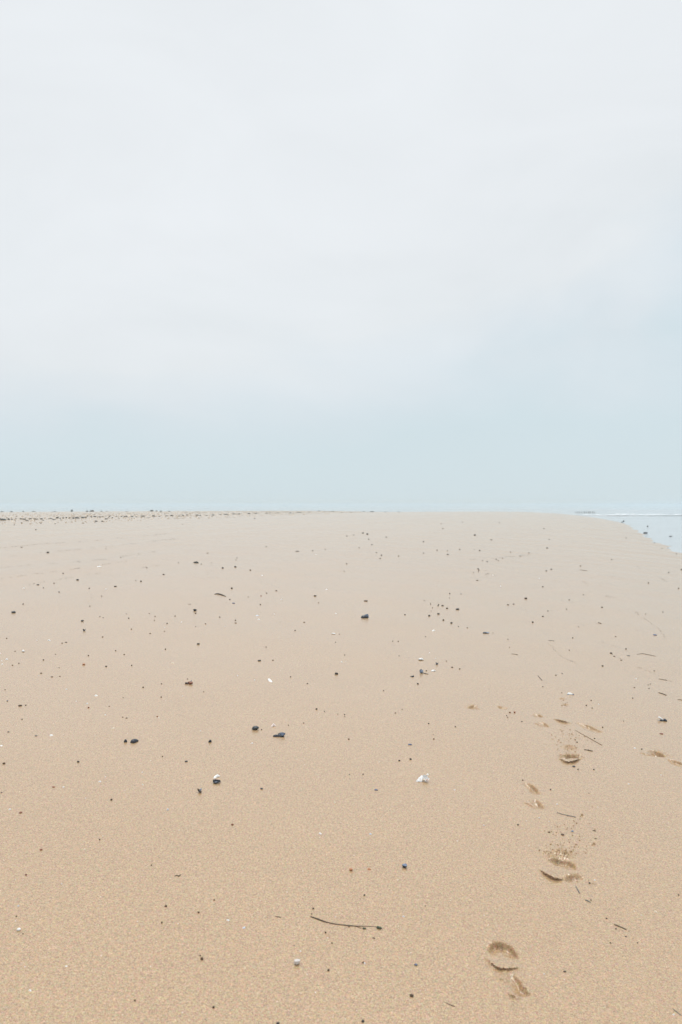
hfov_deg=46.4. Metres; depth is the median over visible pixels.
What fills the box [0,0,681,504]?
sky
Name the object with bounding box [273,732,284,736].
mussel shell
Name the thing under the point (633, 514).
wave foam
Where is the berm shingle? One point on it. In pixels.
(184, 516)
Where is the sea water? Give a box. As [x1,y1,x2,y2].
[0,505,681,552]
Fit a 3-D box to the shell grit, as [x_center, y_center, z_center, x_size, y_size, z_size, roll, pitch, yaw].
[-1.238,1.378,14.203,22.392,0.757,23.980,0,1,0]
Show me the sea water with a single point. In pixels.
(665, 530)
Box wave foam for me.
[583,514,681,514]
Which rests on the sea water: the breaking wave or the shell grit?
the breaking wave
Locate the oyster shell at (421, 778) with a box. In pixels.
[416,774,428,781]
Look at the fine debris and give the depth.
11.22 m
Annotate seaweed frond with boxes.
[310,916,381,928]
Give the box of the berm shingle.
[0,511,370,525]
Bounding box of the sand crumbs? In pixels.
[509,702,607,1005]
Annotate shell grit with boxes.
[19,547,655,1020]
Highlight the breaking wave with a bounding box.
[638,515,681,515]
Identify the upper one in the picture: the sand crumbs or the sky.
the sky
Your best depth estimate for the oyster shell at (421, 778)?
4.28 m
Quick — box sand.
[0,511,681,1023]
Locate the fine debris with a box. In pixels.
[0,526,669,1022]
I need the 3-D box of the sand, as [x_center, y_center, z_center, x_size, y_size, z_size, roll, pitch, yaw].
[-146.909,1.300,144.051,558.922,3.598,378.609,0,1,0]

